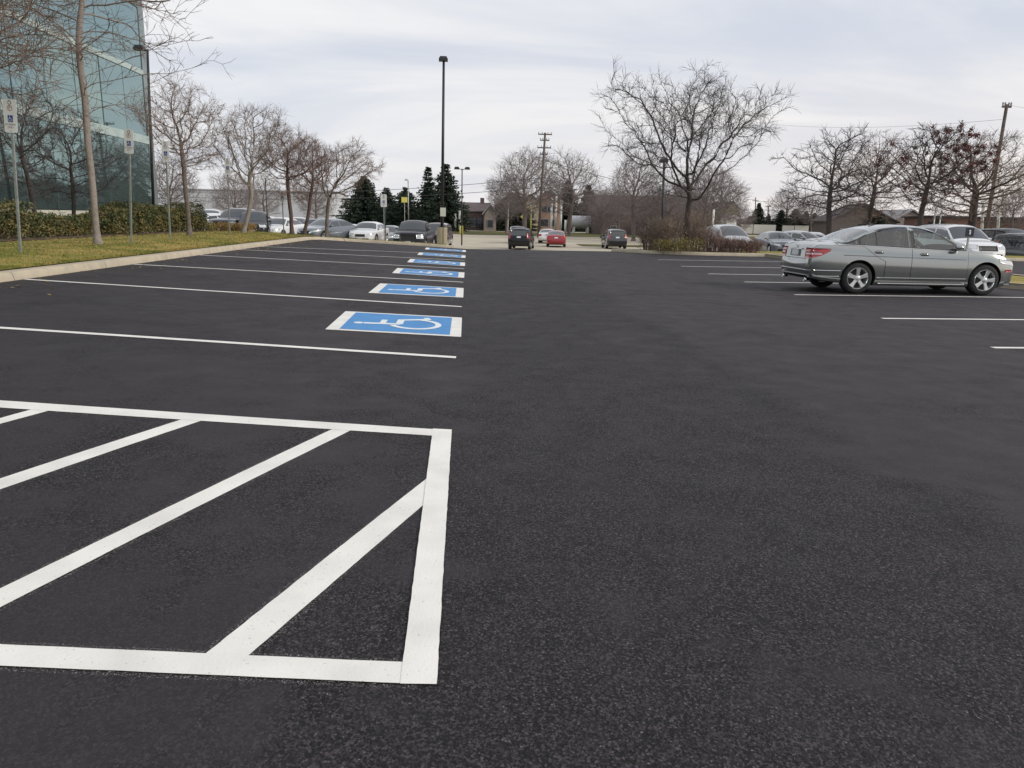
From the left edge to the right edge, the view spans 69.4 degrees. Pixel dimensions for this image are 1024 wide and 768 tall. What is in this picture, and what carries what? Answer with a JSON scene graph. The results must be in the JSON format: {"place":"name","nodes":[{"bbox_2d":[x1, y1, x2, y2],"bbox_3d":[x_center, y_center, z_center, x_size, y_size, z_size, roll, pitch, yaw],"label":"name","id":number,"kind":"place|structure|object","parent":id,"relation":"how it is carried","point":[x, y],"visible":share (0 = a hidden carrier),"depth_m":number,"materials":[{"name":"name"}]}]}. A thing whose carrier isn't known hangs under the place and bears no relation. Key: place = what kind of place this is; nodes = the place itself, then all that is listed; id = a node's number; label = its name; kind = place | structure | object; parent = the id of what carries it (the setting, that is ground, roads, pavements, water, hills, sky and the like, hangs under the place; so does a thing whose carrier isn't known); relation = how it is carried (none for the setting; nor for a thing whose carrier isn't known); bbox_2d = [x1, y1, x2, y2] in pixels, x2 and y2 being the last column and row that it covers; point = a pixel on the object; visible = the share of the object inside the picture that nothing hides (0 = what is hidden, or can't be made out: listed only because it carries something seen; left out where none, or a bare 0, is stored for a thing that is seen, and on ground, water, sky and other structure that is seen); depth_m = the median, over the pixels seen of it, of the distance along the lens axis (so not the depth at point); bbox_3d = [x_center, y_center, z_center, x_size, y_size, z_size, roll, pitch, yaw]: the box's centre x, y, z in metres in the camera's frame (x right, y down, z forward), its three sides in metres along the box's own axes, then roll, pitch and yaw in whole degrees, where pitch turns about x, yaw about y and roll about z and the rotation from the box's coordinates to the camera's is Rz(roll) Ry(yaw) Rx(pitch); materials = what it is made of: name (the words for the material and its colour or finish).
{"place":"outdoors","nodes":[
{"label":"outdoors","id":0,"kind":"place"},
{"bbox_2d":[0,229,758,270],"bbox_3d":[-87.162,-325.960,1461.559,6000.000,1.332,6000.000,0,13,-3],"label":"ground","id":1,"kind":"structure","parent":0,"point":[231,244],"depth_m":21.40,"materials":[{"name":"green plant"}]},
{"bbox_2d":[3,99,21,252],"bbox_3d":[-9.505,-3.900,14.153,0.270,2.937,0.044,6,13,6],"label":"parking sign","id":2,"kind":"object","parent":1,"relation":"on","point":[10,116],"visible":1,"depth_m":13.94,"materials":[{"name":"white metal"}]},
{"bbox_2d":[0,0,135,132],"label":"bare tree","id":3,"kind":"object","parent":1,"relation":"on","point":[5,6],"visible":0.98,"depth_m":14.05,"materials":[{"name":"brown plant"}]},
{"bbox_2d":[0,0,158,228],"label":"glass building","id":4,"kind":"structure","parent":1,"relation":"on","point":[111,123],"depth_m":35.59,"materials":[{"name":"teal"}]},
{"bbox_2d":[0,110,25,208],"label":"window","id":5,"kind":"structure","parent":4,"relation":"in","point":[8,193],"depth_m":28.89,"materials":[{"name":"teal glass"}]},
{"bbox_2d":[4,15,47,109],"bbox_3d":[-19.755,-12.953,30.050,0.103,3.211,2.476,0,13,-3],"label":"window","id":6,"kind":"structure","parent":4,"relation":"in","point":[17,80],"depth_m":30.08,"materials":[{"name":"teal glass"}]},
{"bbox_2d":[17,115,58,208],"bbox_3d":[-19.826,-9.188,30.891,0.110,3.666,2.476,0,13,-3],"label":"window","id":7,"kind":"structure","parent":4,"relation":"in","point":[41,204],"depth_m":31.19,"materials":[{"name":"teal glass"}]},
{"bbox_2d":[37,0,69,35],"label":"window","id":8,"kind":"structure","parent":4,"relation":"in","point":[50,7],"depth_m":32.25,"materials":[{"name":"teal glass"}]},
{"bbox_2d":[40,31,78,118],"bbox_3d":[-19.898,-13.499,32.486,0.106,3.211,2.476,0,13,-3],"label":"window","id":9,"kind":"structure","parent":4,"relation":"in","point":[65,93],"depth_m":32.60,"materials":[{"name":"teal glass"}]},
{"bbox_2d":[51,123,87,209],"bbox_3d":[-19.974,-9.734,33.326,0.105,3.666,2.476,0,13,-3],"label":"window","id":10,"kind":"structure","parent":4,"relation":"in","point":[64,206],"depth_m":33.29,"materials":[{"name":"teal glass"}]},
{"bbox_2d":[67,0,96,48],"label":"window","id":11,"kind":"structure","parent":4,"relation":"in","point":[90,18],"depth_m":34.69,"materials":[{"name":"teal glass"}]},
{"bbox_2d":[72,45,103,124],"bbox_3d":[-20.040,-14.045,34.921,0.112,3.211,2.476,0,13,-3],"label":"window","id":12,"kind":"structure","parent":4,"relation":"in","point":[98,113],"depth_m":35.29,"materials":[{"name":"teal glass"}]},
{"bbox_2d":[80,129,111,208],"bbox_3d":[-20.117,-10.280,35.761,0.110,3.666,2.476,0,13,-3],"label":"window","id":13,"kind":"structure","parent":4,"relation":"in","point":[100,200],"depth_m":36.12,"materials":[{"name":"teal glass"}]},
{"bbox_2d":[93,0,120,59],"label":"window","id":14,"kind":"structure","parent":4,"relation":"in","point":[100,21],"depth_m":36.71,"materials":[{"name":"teal glass"}]},
{"bbox_2d":[98,56,126,129],"bbox_3d":[-20.187,-14.592,37.356,0.110,3.211,2.476,0,13,-3],"label":"window","id":15,"kind":"structure","parent":4,"relation":"in","point":[111,118],"depth_m":37.37,"materials":[{"name":"teal glass"}]},
{"bbox_2d":[106,135,132,203],"bbox_3d":[-20.263,-10.827,38.196,0.107,3.666,2.476,0,13,-3],"label":"window","id":16,"kind":"structure","parent":4,"relation":"in","point":[123,194],"depth_m":38.06,"materials":[{"name":"teal glass"}]},
{"bbox_2d":[116,0,141,69],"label":"window","id":17,"kind":"structure","parent":4,"relation":"in","point":[128,31],"depth_m":39.07,"materials":[{"name":"teal glass"}]},
{"bbox_2d":[122,66,146,135],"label":"window","id":18,"kind":"structure","parent":4,"relation":"in","point":[136,81],"depth_m":39.64,"materials":[{"name":"teal glass"}]},
{"bbox_2d":[131,141,151,206],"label":"window","id":19,"kind":"structure","parent":4,"relation":"in","point":[141,183],"depth_m":40.63,"materials":[{"name":"teal glass"}]},
{"bbox_2d":[0,229,200,241],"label":"planting bed","id":20,"kind":"object","parent":1,"relation":"on","point":[53,237],"visible":0.34,"depth_m":22.70,"materials":[{"name":"brown soil"}]},
{"bbox_2d":[0,198,45,238],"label":"hedge shrub","id":21,"kind":"object","parent":20,"relation":"on","point":[7,224],"visible":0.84,"depth_m":20.35,"materials":[{"name":"green plant"}]},
{"bbox_2d":[0,79,74,212],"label":"bare tree","id":22,"kind":"object","parent":20,"relation":"on","point":[25,162],"visible":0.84,"depth_m":24.36,"materials":[{"name":"brown plant"}]},
{"bbox_2d":[20,210,68,236],"bbox_3d":[-13.971,-4.722,21.922,1.119,0.826,1.363,0,13,-3],"label":"hedge shrub","id":23,"kind":"object","parent":20,"relation":"on","point":[50,227],"visible":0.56,"depth_m":21.84,"materials":[{"name":"green plant"}]},
{"bbox_2d":[0,106,135,214],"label":"bare tree","id":24,"kind":"object","parent":20,"relation":"on","point":[73,197],"visible":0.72,"depth_m":27.40,"materials":[{"name":"brown plant"}]},
{"bbox_2d":[46,213,89,235],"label":"hedge shrub","id":25,"kind":"object","parent":20,"relation":"on","point":[74,224],"visible":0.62,"depth_m":23.20,"materials":[{"name":"green plant"}]},
{"bbox_2d":[82,204,139,233],"bbox_3d":[-14.010,-5.743,25.825,1.496,1.116,1.865,0,13,-3],"label":"hedge shrub","id":26,"kind":"object","parent":20,"relation":"on","point":[119,214],"visible":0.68,"depth_m":25.51,"materials":[{"name":"green plant"}]},
{"bbox_2d":[103,200,157,233],"bbox_3d":[-14.190,-6.198,27.494,1.564,1.272,1.993,0,13,-3],"label":"hedge shrub","id":27,"kind":"object","parent":20,"relation":"on","point":[142,221],"visible":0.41,"depth_m":27.45,"materials":[{"name":"green plant"}]},
{"bbox_2d":[135,204,173,231],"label":"hedge shrub","id":28,"kind":"object","parent":20,"relation":"on","point":[160,221],"visible":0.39,"depth_m":29.41,"materials":[{"name":"green plant"}]},
{"bbox_2d":[143,205,186,231],"bbox_3d":[-14.523,-6.928,31.039,1.578,1.140,2.062,0,13,-3],"label":"hedge shrub","id":29,"kind":"object","parent":20,"relation":"on","point":[178,221],"visible":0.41,"depth_m":30.83,"materials":[{"name":"green plant"}]},
{"bbox_2d":[163,200,208,230],"bbox_3d":[-14.335,-7.351,32.378,1.661,1.390,2.194,0,13,-3],"label":"hedge shrub","id":30,"kind":"object","parent":20,"relation":"on","point":[197,217],"visible":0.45,"depth_m":32.27,"materials":[{"name":"green plant"}]},
{"bbox_2d":[0,0,235,243],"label":"bare tree","id":31,"kind":"object","parent":1,"relation":"on","point":[79,69],"visible":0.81,"depth_m":17.69,"materials":[{"name":"brown plant"}]},
{"bbox_2d":[124,129,133,243],"bbox_3d":[-9.869,-5.033,19.113,0.240,2.969,0.044,6,13,4],"label":"parking sign","id":32,"kind":"object","parent":1,"relation":"on","point":[128,142],"visible":1,"depth_m":18.89,"materials":[{"name":"white metal"}]},
{"bbox_2d":[133,45,154,204],"bbox_3d":[-16.672,-11.086,33.989,0.618,8.336,0.320,0,13,-3],"label":"light pole","id":33,"kind":"object","parent":1,"relation":"on","point":[135,47],"visible":0.58,"depth_m":33.85,"materials":[{"name":"grey metal"}]},
{"bbox_2d":[111,68,234,235],"bbox_3d":[-11.394,-7.941,25.594,3.500,5.903,4.328,0,13,-3],"label":"bare tree","id":34,"kind":"object","parent":1,"relation":"on","point":[180,144],"visible":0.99,"depth_m":25.17,"materials":[{"name":"brown plant"}]},
{"bbox_2d":[197,98,300,232],"bbox_3d":[-10.872,-9.003,30.945,4.343,5.665,3.790,0,13,-3],"label":"bare tree","id":35,"kind":"object","parent":1,"relation":"on","point":[251,169],"visible":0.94,"depth_m":30.82,"materials":[{"name":"brown plant"}]},
{"bbox_2d":[164,188,347,218],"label":"warehouse","id":36,"kind":"structure","parent":1,"relation":"on","point":[296,213],"depth_m":157.76,"materials":[{"name":"grey"}]},
{"bbox_2d":[243,123,337,237],"bbox_3d":[-9.778,-9.207,33.208,4.037,5.284,3.922,-8,15,-35],"label":"bare tree","id":37,"kind":"object","parent":1,"relation":"on","point":[287,183],"visible":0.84,"depth_m":32.96,"materials":[{"name":"brown plant"}]},
{"bbox_2d":[276,135,341,236],"bbox_3d":[-9.490,-9.331,34.802,2.922,5.016,3.568,0,13,-3],"label":"bare tree","id":38,"kind":"object","parent":1,"relation":"on","point":[312,187],"visible":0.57,"depth_m":34.81,"materials":[{"name":"brown plant"}]},
{"bbox_2d":[330,176,393,224],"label":"conifer tree","id":39,"kind":"object","parent":1,"relation":"on","point":[362,206],"visible":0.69,"depth_m":133.32,"materials":[{"name":"green plant"}]},
{"bbox_2d":[380,187,419,226],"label":"conifer tree","id":40,"kind":"object","parent":1,"relation":"on","point":[397,212],"visible":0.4,"depth_m":135.79,"materials":[{"name":"green plant"}]},
{"bbox_2d":[410,167,438,222],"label":"conifer tree","id":41,"kind":"object","parent":1,"relation":"on","point":[429,182],"visible":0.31,"depth_m":129.54,"materials":[{"name":"green plant"}]},
{"bbox_2d":[416,163,473,231],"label":"conifer tree","id":42,"kind":"object","parent":1,"relation":"on","point":[452,203],"visible":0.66,"depth_m":126.55,"materials":[{"name":"green plant"}]},
{"bbox_2d":[460,198,488,229],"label":"brick house","id":43,"kind":"structure","parent":1,"relation":"on","point":[477,209],"depth_m":146.42,"materials":[{"name":"brown brick"}]},
{"bbox_2d":[0,240,1023,767],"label":"asphalt lot","id":44,"kind":"structure","parent":1,"relation":"on","point":[722,512],"depth_m":3.59,"materials":[{"name":"black asphalt"}]},
{"bbox_2d":[0,230,323,294],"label":"fallen leaves","id":45,"kind":"object","parent":44,"relation":"on","point":[56,239],"visible":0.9,"depth_m":20.20,"materials":[{"name":"brown plant"}]},
{"bbox_2d":[0,400,451,683],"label":"hatched zone","id":46,"kind":"object","parent":44,"relation":"on","point":[230,653],"visible":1,"depth_m":2.85,"materials":[{"name":"white paint"}]},
{"bbox_2d":[0,237,453,281],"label":"kerb","id":47,"kind":"structure","parent":44,"relation":"on","point":[23,273],"depth_m":16.13,"materials":[{"name":"concrete"}]},
{"bbox_2d":[0,327,455,357],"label":"parking line","id":48,"kind":"object","parent":44,"relation":"on","point":[227,342],"visible":1,"depth_m":7.55,"materials":[{"name":"white paint"}]},
{"bbox_2d":[25,279,461,306],"bbox_3d":[-4.258,-1.453,11.806,6.908,0.311,0.114,1,13,-1],"label":"parking line","id":49,"kind":"object","parent":44,"relation":"on","point":[243,292],"visible":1,"depth_m":11.81,"materials":[{"name":"white paint"}]},
{"bbox_2d":[326,311,461,336],"bbox_3d":[-1.484,-0.801,9.683,1.648,0.074,1.767,0,13,-3],"label":"accessible parking marking","id":50,"kind":"object","parent":44,"relation":"on","point":[398,323],"visible":1,"depth_m":9.55,"materials":[{"name":"blue paint"}]},
{"bbox_2d":[369,283,463,296],"bbox_3d":[-1.764,-1.782,14.051,1.682,0.076,1.976,0,13,-3],"label":"accessible parking marking","id":51,"kind":"object","parent":44,"relation":"on","point":[383,288],"visible":1,"depth_m":13.96,"materials":[{"name":"blue paint"}]},
{"bbox_2d":[393,268,463,277],"bbox_3d":[-2.076,-2.791,18.535,1.760,0.079,1.950,0,13,-3],"label":"accessible parking marking","id":52,"kind":"object","parent":44,"relation":"on","point":[429,272],"visible":1,"depth_m":18.45,"materials":[{"name":"blue paint"}]},
{"bbox_2d":[633,249,735,252],"bbox_3d":[16.404,-6.243,35.559,22.802,0.110,5.460,0,13,-3],"label":"island bed","id":53,"kind":"object","parent":44,"relation":"on","point":[689,251],"visible":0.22,"depth_m":33.62,"materials":[{"name":"brown soil"}]},
{"bbox_2d":[641,213,674,250],"bbox_3d":[6.675,-6.946,33.687,1.536,1.812,1.669,0,13,-3],"label":"island shrub","id":54,"kind":"object","parent":53,"relation":"on","point":[652,225],"visible":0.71,"depth_m":33.35,"materials":[{"name":"brown plant"}]},
{"bbox_2d":[649,216,688,250],"bbox_3d":[7.085,-6.766,33.212,1.886,1.684,1.718,0,13,-3],"label":"island shrub","id":55,"kind":"object","parent":53,"relation":"on","point":[665,235],"visible":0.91,"depth_m":32.97,"materials":[{"name":"brown plant"}]},
{"bbox_2d":[588,57,799,250],"bbox_3d":[8.156,-10.156,33.296,10.065,8.600,7.238,-8,15,-34],"label":"bare tree","id":56,"kind":"object","parent":53,"relation":"on","point":[688,189],"visible":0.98,"depth_m":32.66,"materials":[{"name":"brown plant"}]},
{"bbox_2d":[685,213,716,251],"bbox_3d":[8.492,-6.980,33.694,1.732,1.946,1.872,0,13,-3],"label":"island shrub","id":57,"kind":"object","parent":53,"relation":"on","point":[699,228],"visible":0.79,"depth_m":33.42,"materials":[{"name":"brown plant"}]},
{"bbox_2d":[611,249,1023,260],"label":"kerb","id":58,"kind":"structure","parent":44,"relation":"on","point":[714,253],"depth_m":32.64,"materials":[{"name":"concrete"}]},
{"bbox_2d":[781,222,1012,294],"bbox_3d":[8.498,-2.801,16.334,4.662,1.486,2.004,0,13,-3],"label":"parked car","id":59,"kind":"object","parent":44,"relation":"on","point":[852,264],"visible":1,"depth_m":15.56,"materials":[{"name":"grey paint"}]},
{"bbox_2d":[914,224,1004,256],"bbox_3d":[18.869,-5.969,31.611,2.090,1.700,4.626,0,13,-3],"label":"parked car","id":60,"kind":"object","parent":44,"relation":"on","point":[980,241],"visible":0.45,"depth_m":30.68,"materials":[{"name":"white paint"}]},
{"bbox_2d":[991,233,1023,255],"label":"parked car","id":61,"kind":"object","parent":44,"relation":"on","point":[1013,243],"visible":0.37,"depth_m":37.21,"materials":[{"name":"grey paint"}]},
{"bbox_2d":[481,143,582,227],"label":"bare tree","id":62,"kind":"object","parent":1,"relation":"on","point":[524,197],"visible":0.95,"depth_m":103.91,"materials":[{"name":"brown plant"}]},
{"bbox_2d":[528,144,609,235],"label":"bare tree","id":63,"kind":"object","parent":1,"relation":"on","point":[572,204],"visible":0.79,"depth_m":108.43,"materials":[{"name":"brown plant"}]},
{"bbox_2d":[452,231,756,238],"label":"verge","id":64,"kind":"structure","parent":1,"relation":"on","point":[535,233],"depth_m":123.39,"materials":[{"name":"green plant"}]},
{"bbox_2d":[485,174,530,232],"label":"bare tree","id":65,"kind":"object","parent":64,"relation":"on","point":[507,216],"visible":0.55,"depth_m":121.22,"materials":[{"name":"brown plant"}]},
{"bbox_2d":[585,195,657,234],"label":"long barn","id":66,"kind":"structure","parent":1,"relation":"on","point":[627,229],"depth_m":126.70,"materials":[{"name":"brown brick"}]},
{"bbox_2d":[597,146,674,240],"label":"bare tree","id":67,"kind":"object","parent":1,"relation":"on","point":[632,198],"visible":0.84,"depth_m":89.38,"materials":[{"name":"brown plant"}]},
{"bbox_2d":[654,161,750,232],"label":"bare tree","id":68,"kind":"object","parent":1,"relation":"on","point":[706,200],"visible":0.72,"depth_m":78.20,"materials":[{"name":"brown plant"}]},
{"bbox_2d":[692,165,751,224],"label":"bare tree","id":69,"kind":"object","parent":1,"relation":"on","point":[745,194],"visible":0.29,"depth_m":82.45,"materials":[{"name":"brown plant"}]},
{"bbox_2d":[742,224,808,234],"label":"white fence","id":70,"kind":"object","parent":1,"relation":"on","point":[757,229],"visible":0.34,"depth_m":172.06,"materials":[{"name":"grey"}]},
{"bbox_2d":[764,188,813,223],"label":"bare tree","id":71,"kind":"object","parent":1,"relation":"on","point":[780,206],"visible":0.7,"depth_m":188.63,"materials":[{"name":"brown plant"}]},
{"bbox_2d":[793,192,826,231],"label":"bare tree","id":72,"kind":"object","parent":1,"relation":"on","point":[811,214],"visible":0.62,"depth_m":169.62,"materials":[{"name":"brown plant"}]},
{"bbox_2d":[810,204,899,239],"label":"steep roof building","id":73,"kind":"structure","parent":1,"relation":"on","point":[819,224],"depth_m":108.63,"materials":[{"name":"brown"}]},
{"bbox_2d":[841,211,904,246],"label":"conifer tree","id":74,"kind":"object","parent":1,"relation":"on","point":[884,236],"visible":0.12,"depth_m":75.95,"materials":[{"name":"green plant"}]},
{"bbox_2d":[901,215,1023,237],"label":"brick building","id":75,"kind":"structure","parent":1,"relation":"on","point":[911,220],"depth_m":98.45,"materials":[{"name":"brown brick"}]},
{"bbox_2d":[275,234,752,250],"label":"driveway","id":76,"kind":"structure","parent":0,"point":[500,242],"depth_m":72.28,"materials":[{"name":"grey concrete"}]},
{"bbox_2d":[155,154,216,228],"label":"bare tree","id":77,"kind":"object","parent":76,"relation":"on","point":[172,190],"visible":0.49,"depth_m":58.13,"materials":[{"name":"brown plant"}]},
{"bbox_2d":[201,168,262,210],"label":"bare tree","id":78,"kind":"object","parent":76,"relation":"on","point":[234,196],"visible":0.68,"depth_m":69.86,"materials":[{"name":"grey plant"}]},
{"bbox_2d":[208,208,256,230],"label":"parked car","id":79,"kind":"object","parent":76,"relation":"on","point":[235,214],"visible":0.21,"depth_m":46.67,"materials":[{"name":"grey paint"}]},
{"bbox_2d":[236,211,270,231],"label":"parked car","id":80,"kind":"object","parent":76,"relation":"on","point":[258,219],"visible":0.39,"depth_m":45.10,"materials":[{"name":"black paint"}]},
{"bbox_2d":[239,173,292,214],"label":"bare tree","id":81,"kind":"object","parent":76,"relation":"on","point":[263,194],"visible":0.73,"depth_m":83.81,"materials":[{"name":"grey plant"}]},
{"bbox_2d":[270,217,303,233],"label":"parked car","id":82,"kind":"object","parent":76,"relation":"on","point":[276,224],"visible":0.31,"depth_m":47.28,"materials":[{"name":"white paint"}]},
{"bbox_2d":[291,182,339,218],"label":"bare tree","id":83,"kind":"object","parent":76,"relation":"on","point":[316,208],"visible":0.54,"depth_m":90.76,"materials":[{"name":"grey plant"}]},
{"bbox_2d":[297,218,356,237],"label":"parked car","id":84,"kind":"object","parent":76,"relation":"on","point":[340,228],"visible":0.58,"depth_m":46.13,"materials":[{"name":"grey paint"}]},
{"bbox_2d":[349,221,388,239],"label":"parked car","id":85,"kind":"object","parent":76,"relation":"on","point":[371,230],"visible":0.77,"depth_m":47.88,"materials":[{"name":"white paint"}]},
{"bbox_2d":[393,220,435,243],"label":"parked car","id":86,"kind":"object","parent":76,"relation":"on","point":[418,231],"visible":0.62,"depth_m":45.91,"materials":[{"name":"black paint"}]},
{"bbox_2d":[437,56,447,244],"bbox_3d":[-3.534,-11.474,37.457,0.559,9.565,0.540,0,13,-3],"label":"light pole","id":87,"kind":"object","parent":76,"relation":"on","point":[442,234],"visible":0.91,"depth_m":37.48,"materials":[{"name":"grey metal"}]},
{"bbox_2d":[508,227,534,249],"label":"moving car","id":88,"kind":"object","parent":76,"relation":"on","point":[519,236],"visible":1,"depth_m":57.88,"materials":[{"name":"black paint"}]},
{"bbox_2d":[576,188,629,237],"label":"bare tree","id":89,"kind":"object","parent":76,"relation":"on","point":[601,211],"visible":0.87,"depth_m":101.91,"materials":[{"name":"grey plant"}]},
{"bbox_2d":[601,229,626,248],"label":"moving car","id":90,"kind":"object","parent":76,"relation":"on","point":[614,237],"visible":1,"depth_m":63.25,"materials":[{"name":"grey paint"}]},
{"bbox_2d":[640,177,699,240],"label":"bare tree","id":91,"kind":"object","parent":76,"relation":"on","point":[659,208],"visible":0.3,"depth_m":88.40,"materials":[{"name":"brown plant"}]},
{"bbox_2d":[705,224,751,250],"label":"parked car","id":92,"kind":"object","parent":76,"relation":"on","point":[732,230],"visible":0.24,"depth_m":45.03,"materials":[{"name":"grey paint"}]},
{"bbox_2d":[753,231,795,251],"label":"parked car","id":93,"kind":"object","parent":76,"relation":"on","point":[776,240],"visible":0.59,"depth_m":46.22,"materials":[{"name":"grey paint"}]},
{"bbox_2d":[768,119,905,234],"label":"bare tree","id":94,"kind":"object","parent":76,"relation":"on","point":[830,200],"visible":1,"depth_m":44.27,"materials":[{"name":"brown plant"}]},
{"bbox_2d":[818,128,935,244],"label":"bare tree","id":95,"kind":"object","parent":76,"relation":"on","point":[870,215],"visible":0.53,"depth_m":49.41,"materials":[{"name":"brown plant"}]},
{"bbox_2d":[867,120,1002,225],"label":"bare tree","id":96,"kind":"object","parent":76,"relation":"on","point":[947,130],"visible":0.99,"depth_m":41.41,"materials":[{"name":"brown plant"}]},
{"bbox_2d":[893,125,1023,231],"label":"bare tree","id":97,"kind":"object","parent":76,"relation":"on","point":[973,202],"visible":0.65,"depth_m":43.74,"materials":[{"name":"brown plant"}]},
{"bbox_2d":[989,187,1023,229],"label":"bare tree","id":98,"kind":"object","parent":76,"relation":"on","point":[1012,215],"visible":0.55,"depth_m":96.17,"materials":[{"name":"brown plant"}]},
{"bbox_2d":[142,0,1023,218],"label":"sky","id":99,"kind":"structure","parent":0,"point":[370,71],"materials":[{"name":"white"}]},
{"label":"lawn strip","id":100,"kind":"structure","parent":0,"visible":0},
{"bbox_2d":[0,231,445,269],"bbox_3d":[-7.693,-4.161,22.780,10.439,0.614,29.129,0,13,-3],"label":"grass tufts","id":101,"kind":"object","parent":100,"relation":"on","point":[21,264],"visible":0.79,"depth_m":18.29,"materials":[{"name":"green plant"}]},
{"bbox_2d":[300,136,386,236],"bbox_3d":[-8.342,-9.589,36.322,4.306,5.164,4.818,-4,13,-21],"label":"bare tree","id":102,"kind":"object","parent":100,"relation":"on","point":[339,179],"visible":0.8,"depth_m":36.05,"materials":[{"name":"brown plant"}]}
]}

